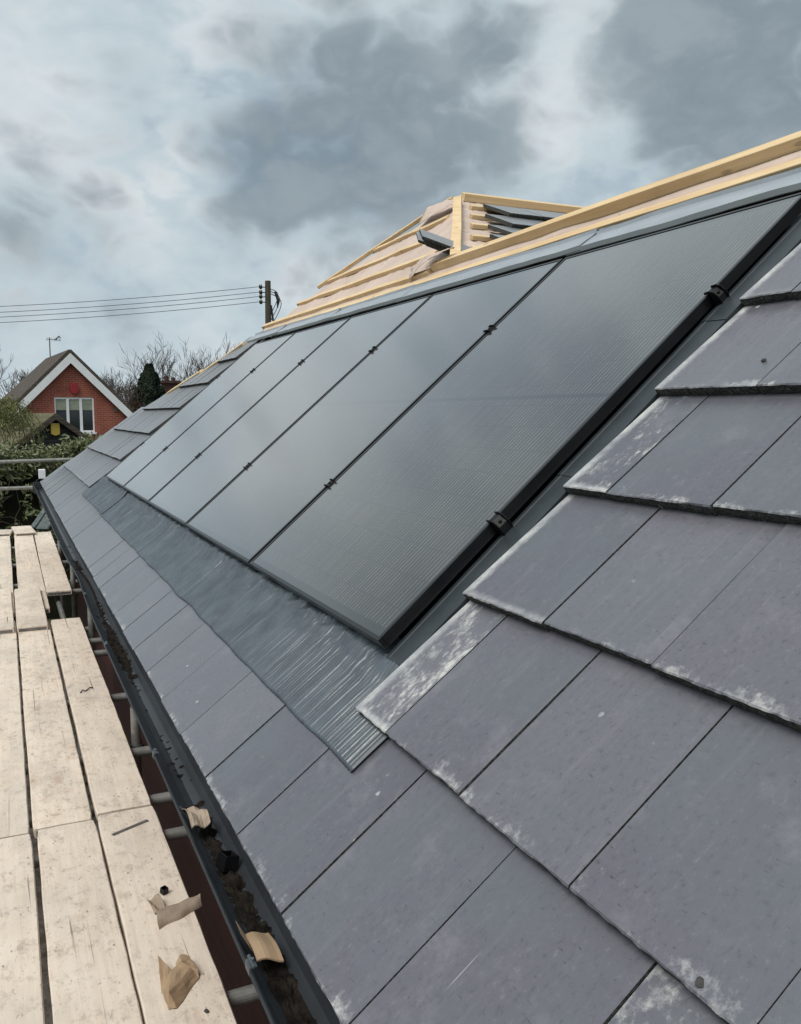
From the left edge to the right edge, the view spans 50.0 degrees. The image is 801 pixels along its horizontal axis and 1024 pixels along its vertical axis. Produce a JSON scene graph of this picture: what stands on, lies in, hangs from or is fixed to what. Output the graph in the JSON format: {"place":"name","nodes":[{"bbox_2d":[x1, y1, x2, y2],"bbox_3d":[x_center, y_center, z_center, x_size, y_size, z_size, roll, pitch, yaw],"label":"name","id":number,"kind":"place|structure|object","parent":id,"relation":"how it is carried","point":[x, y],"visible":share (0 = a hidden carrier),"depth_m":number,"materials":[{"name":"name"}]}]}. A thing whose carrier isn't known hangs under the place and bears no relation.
{"place":"outdoors","nodes":[
{"label":"outdoors","id":0,"kind":"place"},
{"bbox_2d":[0,413,86,451],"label":"barn","id":1,"kind":"structure","parent":0,"point":[56,425],"depth_m":23.80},
{"bbox_2d":[1,349,134,439],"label":"brick house","id":2,"kind":"structure","parent":0,"point":[70,386],"depth_m":33.38,"materials":[{"name":"red brick"}]},
{"bbox_2d":[47,336,60,356],"bbox_3d":[-15.057,-7.098,37.401,0.609,1.155,0.089,-4,8,-32],"label":"aerial","id":3,"kind":"object","parent":2,"relation":"attached to","point":[55,339],"visible":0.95,"depth_m":37.31,"materials":[{"name":"metal"}]},
{"bbox_2d":[54,397,96,433],"bbox_3d":[-12.644,-3.734,33.372,1.550,1.430,0.190,-4,7,-30],"label":"window","id":4,"kind":"structure","parent":2,"relation":"in","point":[78,411],"depth_m":33.46,"materials":[{"name":"white plastic"}]},
{"bbox_2d":[16,617,140,1023],"bbox_3d":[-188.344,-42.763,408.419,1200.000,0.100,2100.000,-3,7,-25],"label":"ground","id":5,"kind":"structure","parent":0,"point":[46,989],"depth_m":6.99,"materials":[{"name":"soil"}]},
{"bbox_2d":[0,356,35,395],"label":"bare tree","id":6,"kind":"object","parent":5,"relation":"on","point":[22,377],"visible":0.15,"depth_m":53.62,"materials":[{"name":"brown plant"}]},
{"bbox_2d":[0,392,48,447],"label":"weeping tree","id":7,"kind":"object","parent":5,"relation":"on","point":[14,415],"visible":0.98,"depth_m":20.86,"materials":[{"name":"green plant"}]},
{"bbox_2d":[0,431,101,621],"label":"hedge","id":8,"kind":"object","parent":5,"relation":"on","point":[21,507],"visible":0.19,"depth_m":15.66,"materials":[{"name":"green plant"}]},
{"bbox_2d":[57,540,69,715],"bbox_3d":[-4.195,1.262,10.684,0.064,2.700,0.090,2,7,20],"label":"upright tube","id":9,"kind":"object","parent":5,"relation":"on","point":[62,598],"depth_m":10.65,"materials":[{"name":"metal"}]},
{"bbox_2d":[70,566,83,777],"bbox_3d":[-3.295,1.458,8.741,0.064,2.750,0.090,2,7,20],"label":"upright tube","id":10,"kind":"object","parent":5,"relation":"on","point":[73,596],"depth_m":8.66,"materials":[{"name":"metal"}]},
{"bbox_2d":[87,607,103,856],"bbox_3d":[-2.488,1.657,6.999,0.064,2.750,0.090,2,7,20],"label":"upright tube","id":11,"kind":"object","parent":5,"relation":"on","point":[91,632],"depth_m":6.90,"materials":[{"name":"metal"}]},
{"bbox_2d":[100,367,145,404],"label":"bare tree","id":12,"kind":"object","parent":5,"relation":"on","point":[118,389],"visible":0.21,"depth_m":53.41,"materials":[{"name":"brown plant"}]},
{"bbox_2d":[107,361,165,401],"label":"bare tree","id":13,"kind":"object","parent":5,"relation":"on","point":[128,386],"visible":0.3,"depth_m":58.36,"materials":[{"name":"brown plant"}]},
{"bbox_2d":[130,707,144,1014],"bbox_3d":[-1.382,2.157,4.604,0.064,2.300,0.090,2,7,20],"label":"upright tube","id":14,"kind":"object","parent":5,"relation":"on","point":[136,740],"visible":0.27,"depth_m":4.47,"materials":[{"name":"metal"}]},
{"bbox_2d":[129,396,145,410],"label":"scrub bush","id":15,"kind":"object","parent":5,"relation":"on","point":[135,404],"visible":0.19,"depth_m":49.32,"materials":[{"name":"brown plant"}]},
{"bbox_2d":[130,362,164,405],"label":"conifer","id":16,"kind":"object","parent":5,"relation":"on","point":[149,386],"visible":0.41,"depth_m":55.06,"materials":[{"name":"green plant"}]},
{"bbox_2d":[130,376,180,399],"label":"distant house","id":17,"kind":"structure","parent":5,"relation":"on","point":[170,384],"depth_m":63.08,"materials":[{"name":"red brick"}]},
{"bbox_2d":[116,330,197,385],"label":"bare tree","id":18,"kind":"object","parent":5,"relation":"on","point":[162,366],"visible":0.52,"depth_m":66.21,"materials":[{"name":"brown plant"}]},
{"bbox_2d":[171,332,238,382],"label":"bare tree","id":19,"kind":"object","parent":5,"relation":"on","point":[197,366],"visible":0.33,"depth_m":65.41,"materials":[{"name":"brown plant"}]},
{"bbox_2d":[259,280,281,323],"bbox_3d":[-5.779,-5.416,38.553,1.009,9.652,0.328,-3,7,-25],"label":"utility pole","id":20,"kind":"object","parent":5,"relation":"on","point":[268,306],"visible":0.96,"depth_m":37.99,"materials":[{"name":"brown wood"}]},
{"bbox_2d":[0,302,255,322],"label":"overhead wire","id":21,"kind":"object","parent":20,"relation":"attached to","point":[128,314],"visible":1,"depth_m":37.69,"materials":[{"name":"black metal"}]},
{"bbox_2d":[0,292,257,312],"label":"overhead wire","id":22,"kind":"object","parent":20,"relation":"attached to","point":[134,303],"visible":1,"depth_m":37.66,"materials":[{"name":"black metal"}]},
{"bbox_2d":[0,286,258,306],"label":"overhead wire","id":23,"kind":"object","parent":20,"relation":"attached to","point":[129,298],"visible":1,"depth_m":37.62,"materials":[{"name":"black metal"}]},
{"bbox_2d":[6,296,258,316],"bbox_3d":[-27.627,-8.791,36.904,42.917,1.294,0.024,0,7,-3],"label":"overhead wire","id":24,"kind":"object","parent":20,"relation":"attached to","point":[130,308],"visible":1,"depth_m":37.67,"materials":[{"name":"black metal"}]},
{"bbox_2d":[32,131,800,1023],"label":"house","id":25,"kind":"structure","parent":5,"relation":"on","point":[568,791],"depth_m":1.51,"materials":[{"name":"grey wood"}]},
{"bbox_2d":[54,595,66,618],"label":"ledger tube","id":26,"kind":"object","parent":25,"relation":"attached to","point":[60,607],"depth_m":7.90,"materials":[{"name":"silver metal"}]},
{"bbox_2d":[179,806,210,828],"bbox_3d":[-0.463,0.686,1.951,0.053,0.042,0.100,-4,8,-31],"label":"cardboard","id":27,"kind":"object","parent":25,"relation":"on","point":[199,817],"visible":0.99,"depth_m":1.93,"materials":[{"name":"beige cardboard"}]},
{"bbox_2d":[82,473,400,772],"bbox_3d":[-1.329,0.084,4.627,0.249,0.204,6.407,-3,7,-25],"label":"lead apron","id":28,"kind":"object","parent":25,"relation":"attached to","point":[320,673],"visible":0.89,"depth_m":2.50,"materials":[{"name":"grey metal"}]},
{"bbox_2d":[236,922,283,961],"bbox_3d":[-0.246,0.747,1.498,0.062,0.043,0.087,-3,7,-25],"label":"cardboard","id":29,"kind":"object","parent":25,"relation":"on","point":[262,946],"visible":1,"depth_m":1.49,"materials":[{"name":"brown cardboard"}]},
{"bbox_2d":[422,239,449,254],"bbox_3d":[0.366,-1.613,5.379,0.488,0.018,0.170,15,29,-18],"label":"slate","id":30,"kind":"object","parent":25,"relation":"on","point":[436,248],"visible":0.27,"depth_m":5.26,"materials":[{"name":"stone"}]},
{"bbox_2d":[416,231,424,244],"bbox_3d":[0.333,-1.694,5.541,0.488,0.018,0.200,15,30,-13],"label":"slate","id":31,"kind":"object","parent":30,"relation":"on","point":[419,238],"visible":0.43,"depth_m":5.44,"materials":[{"name":"stone"}]},
{"bbox_2d":[423,239,449,251],"bbox_3d":[0.362,-1.629,5.358,0.489,0.018,0.170,15,30,-17],"label":"slate","id":32,"kind":"object","parent":30,"relation":"on","point":[435,245],"visible":0.13,"depth_m":5.24,"materials":[{"name":"stone"}]},
{"bbox_2d":[419,229,470,250],"bbox_3d":[0.349,-1.643,5.326,0.488,0.018,0.170,15,30,-15],"label":"slate","id":33,"kind":"object","parent":32,"relation":"on","point":[436,239],"visible":0.6,"depth_m":5.27,"materials":[{"name":"stone"}]},
{"bbox_2d":[126,167,800,664],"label":"mounting frame","id":34,"kind":"object","parent":25,"relation":"attached to","point":[450,599],"visible":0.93,"depth_m":2.28,"materials":[{"name":"metal"}]},
{"bbox_2d":[106,333,293,487],"bbox_3d":[-1.621,-0.821,6.856,1.722,0.032,1.134,-45,22,-14],"label":"solar panel","id":35,"kind":"object","parent":34,"relation":"attached to","point":[127,469],"visible":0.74,"depth_m":6.80,"materials":[{"name":"grey glass"}]},
{"bbox_2d":[123,317,350,503],"bbox_3d":[-1.138,-0.702,5.814,1.722,0.032,1.134,-45,22,-14],"label":"solar panel","id":36,"kind":"object","parent":34,"relation":"attached to","point":[169,463],"visible":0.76,"depth_m":5.74,"materials":[{"name":"black glass"}]},
{"bbox_2d":[148,295,431,527],"bbox_3d":[-0.655,-0.583,4.773,1.722,0.032,1.134,-45,22,-14],"label":"solar panel","id":37,"kind":"object","parent":34,"relation":"attached to","point":[195,486],"visible":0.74,"depth_m":4.68,"materials":[{"name":"black glass"}]},
{"bbox_2d":[185,258,562,567],"bbox_3d":[-0.172,-0.464,3.732,1.722,0.032,1.134,-45,22,-14],"label":"solar panel","id":38,"kind":"object","parent":34,"relation":"attached to","point":[260,503],"visible":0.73,"depth_m":3.61,"materials":[{"name":"black glass"}]},
{"bbox_2d":[250,192,800,648],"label":"solar panel","id":39,"kind":"object","parent":34,"relation":"attached to","point":[384,538],"visible":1,"depth_m":2.50,"materials":[{"name":"black glass"}]},
{"bbox_2d":[695,976,703,987],"bbox_3d":[0.330,0.517,0.946,0.011,0.010,0.014,3,7,27],"label":"stone chip","id":40,"kind":"object","parent":25,"relation":"on","point":[699,982],"visible":1,"depth_m":0.94,"materials":[{"name":"grey stone"}]},
{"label":"upright tube","id":41,"kind":"object","parent":5,"relation":"on","visible":0},
{"bbox_2d":[0,486,32,489],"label":"guard rail","id":42,"kind":"object","parent":41,"relation":"attached to","point":[17,488],"depth_m":11.68,"materials":[{"name":"grey metal"}]},
{"bbox_2d":[0,458,71,463],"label":"guard rail","id":43,"kind":"object","parent":41,"relation":"attached to","point":[35,460],"depth_m":11.73,"materials":[{"name":"grey metal"}]},
{"bbox_2d":[215,850,239,871],"bbox_3d":[-0.364,0.734,1.808,0.041,0.041,0.033,-6,9,-42],"label":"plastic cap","id":44,"kind":"object","parent":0,"point":[227,861],"visible":1,"depth_m":1.80,"materials":[{"name":"black plastic"}]},
{"bbox_2d":[0,0,800,402],"label":"sky","id":45,"kind":"structure","parent":0,"point":[149,148],"materials":[{"name":"grey"}]},
{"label":"ledger tube","id":46,"kind":"object","parent":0,"visible":0},
{"bbox_2d":[12,560,68,567],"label":"transom tube","id":47,"kind":"object","parent":46,"relation":"on","point":[64,562],"visible":0.17,"depth_m":10.04,"materials":[{"name":"grey metal"}]},
{"bbox_2d":[0,536,14,616],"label":"scaffold board","id":48,"kind":"object","parent":47,"relation":"on","point":[6,576],"visible":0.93,"depth_m":9.38,"materials":[{"name":"brown wood"}]},
{"bbox_2d":[0,529,12,535],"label":"scaffold board","id":49,"kind":"object","parent":48,"relation":"on","point":[7,532],"visible":1,"depth_m":11.87,"materials":[{"name":"brown wood"}]},
{"bbox_2d":[0,589,13,633],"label":"scaffold board","id":50,"kind":"object","parent":48,"relation":"on","point":[6,619],"visible":1,"depth_m":7.08,"materials":[{"name":"brown wood"}]},
{"bbox_2d":[13,579,78,588],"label":"transom tube","id":51,"kind":"object","parent":46,"relation":"on","point":[15,586],"depth_m":8.66,"materials":[{"name":"grey metal"}]},
{"bbox_2d":[14,588,81,598],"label":"transom tube","id":52,"kind":"object","parent":46,"relation":"on","point":[77,590],"depth_m":8.42,"materials":[{"name":"silver metal"}]},
{"bbox_2d":[34,532,71,595],"bbox_3d":[-4.149,0.535,10.156,0.229,0.042,4.482,-3,7,-24],"label":"scaffold board","id":53,"kind":"object","parent":52,"relation":"on","point":[55,579],"visible":0.99,"depth_m":9.43,"materials":[{"name":"brown wood"}]},
{"bbox_2d":[17,626,96,638],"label":"transom tube","id":54,"kind":"object","parent":46,"relation":"on","point":[86,629],"depth_m":6.91,"materials":[{"name":"silver metal"}]},
{"bbox_2d":[0,621,29,838],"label":"scaffold board","id":55,"kind":"object","parent":54,"relation":"on","point":[14,819],"visible":0.93,"depth_m":4.31,"materials":[{"name":"brown wood"}]},
{"bbox_2d":[51,618,150,820],"bbox_3d":[-1.955,1.085,5.344,0.230,0.040,3.757,-3,7,-25],"label":"scaffold board","id":56,"kind":"object","parent":54,"relation":"on","point":[115,781],"visible":0.99,"depth_m":4.56,"materials":[{"name":"brown wood"}]},
{"bbox_2d":[17,637,102,651],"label":"transom tube","id":57,"kind":"object","parent":46,"relation":"on","point":[95,640],"depth_m":6.56,"materials":[{"name":"silver metal"}]},
{"bbox_2d":[18,649,107,664],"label":"transom tube","id":58,"kind":"object","parent":46,"relation":"on","point":[99,653],"depth_m":6.23,"materials":[{"name":"silver metal"}]},
{"bbox_2d":[18,619,91,837],"bbox_3d":[-2.188,1.095,5.262,0.232,0.041,3.872,-3,7,-25],"label":"scaffold board","id":59,"kind":"object","parent":58,"relation":"on","point":[59,796],"visible":0.97,"depth_m":4.39,"materials":[{"name":"brown wood"}]},
{"bbox_2d":[14,587,47,632],"bbox_3d":[-3.170,0.817,7.351,0.225,0.040,1.622,-3,7,-25],"label":"scaffold board","id":60,"kind":"object","parent":59,"relation":"on","point":[30,611],"visible":1,"depth_m":7.15,"materials":[{"name":"brown wood"}]},
{"bbox_2d":[21,693,127,713],"bbox_3d":[-2.180,1.160,5.068,1.330,0.048,0.048,-3,7,-25],"label":"transom tube","id":61,"kind":"object","parent":46,"relation":"on","point":[118,697],"depth_m":5.25,"materials":[{"name":"silver metal"}]},
{"bbox_2d":[25,746,151,774],"bbox_3d":[-1.787,1.257,4.220,1.330,0.048,0.048,-3,7,-25],"label":"transom tube","id":62,"kind":"object","parent":46,"relation":"on","point":[141,751],"depth_m":4.40,"materials":[{"name":"silver metal"}]},
{"bbox_2d":[29,792,172,827],"bbox_3d":[-1.536,1.319,3.678,1.330,0.048,0.048,-3,7,-25],"label":"transom tube","id":63,"kind":"object","parent":46,"relation":"on","point":[160,798],"depth_m":3.86,"materials":[{"name":"silver metal"}]},
{"bbox_2d":[33,826,187,868],"bbox_3d":[-1.385,1.356,3.353,1.330,0.048,0.048,-3,7,-25],"label":"transom tube","id":64,"kind":"object","parent":46,"relation":"on","point":[175,833],"depth_m":3.54,"materials":[{"name":"grey metal"}]},
{"bbox_2d":[141,984,259,1023],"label":"transom tube","id":65,"kind":"object","parent":46,"relation":"on","point":[243,995],"depth_m":2.55,"materials":[{"name":"grey metal"}]},
{"bbox_2d":[0,834,44,1023],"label":"scaffold board","id":66,"kind":"object","parent":65,"relation":"on","point":[21,994],"visible":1,"depth_m":2.75,"materials":[{"name":"brown wood"}]},
{"bbox_2d":[37,820,142,1023],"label":"scaffold board","id":67,"kind":"object","parent":65,"relation":"on","point":[90,977],"visible":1,"depth_m":2.77,"materials":[{"name":"brown wood"}]},
{"bbox_2d":[98,806,236,1023],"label":"scaffold board","id":68,"kind":"object","parent":65,"relation":"on","point":[141,866],"visible":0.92,"depth_m":2.81,"materials":[{"name":"brown wood"}]},
{"bbox_2d":[112,819,148,835],"bbox_3d":[-1.093,1.276,3.480,0.016,0.001,0.163,5,8,39],"label":"metal strip","id":69,"kind":"object","parent":68,"relation":"on","point":[129,827],"visible":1,"depth_m":3.48,"materials":[{"name":"grey metal"}]},
{"bbox_2d":[160,885,168,895],"bbox_3d":[-0.824,1.319,2.998,0.024,0.024,0.021,5,8,36],"label":"plastic cap","id":70,"kind":"object","parent":68,"relation":"on","point":[164,889],"visible":1,"depth_m":2.99,"materials":[{"name":"black plastic"}]},
{"bbox_2d":[147,893,201,929],"bbox_3d":[-0.754,1.327,2.899,0.171,0.034,0.182,-3,7,-25],"label":"cardboard","id":71,"kind":"object","parent":68,"relation":"on","point":[167,915],"visible":1,"depth_m":2.88,"materials":[{"name":"brown cardboard"}]},
{"bbox_2d":[158,954,198,1008],"bbox_3d":[-0.643,1.361,2.512,0.114,0.052,0.190,-3,7,-25],"label":"cardboard","id":72,"kind":"object","parent":68,"relation":"on","point":[179,980],"visible":1,"depth_m":2.51,"materials":[{"name":"brown cardboard"}]},
{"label":"transom tube","id":73,"kind":"object","parent":46,"relation":"on","visible":0},
{"bbox_2d":[14,534,49,612],"bbox_3d":[-4.200,0.588,9.690,0.243,0.042,5.152,-3,7,-24],"label":"scaffold board","id":74,"kind":"object","parent":73,"relation":"on","point":[29,573],"visible":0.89,"depth_m":9.44,"materials":[{"name":"brown wood"}]},
{"bbox_2d":[11,526,35,535],"bbox_3d":[-5.343,0.264,12.182,0.269,0.041,0.832,-3,7,-28],"label":"scaffold board","id":75,"kind":"object","parent":74,"relation":"on","point":[23,530],"visible":0.93,"depth_m":12.05,"materials":[{"name":"brown wood"}]},
{"bbox_2d":[31,508,45,528],"bbox_3d":[-5.257,-0.101,12.828,0.103,0.634,0.751,2,7,16],"label":"leaning plank","id":76,"kind":"object","parent":75,"relation":"on","point":[38,519],"visible":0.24,"depth_m":12.61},
{"bbox_2d":[36,514,50,529],"bbox_3d":[-5.054,-0.039,12.596,0.241,0.561,0.563,3,7,24],"label":"leaning plank","id":77,"kind":"object","parent":75,"relation":"on","point":[44,524],"visible":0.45,"depth_m":12.42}
]}

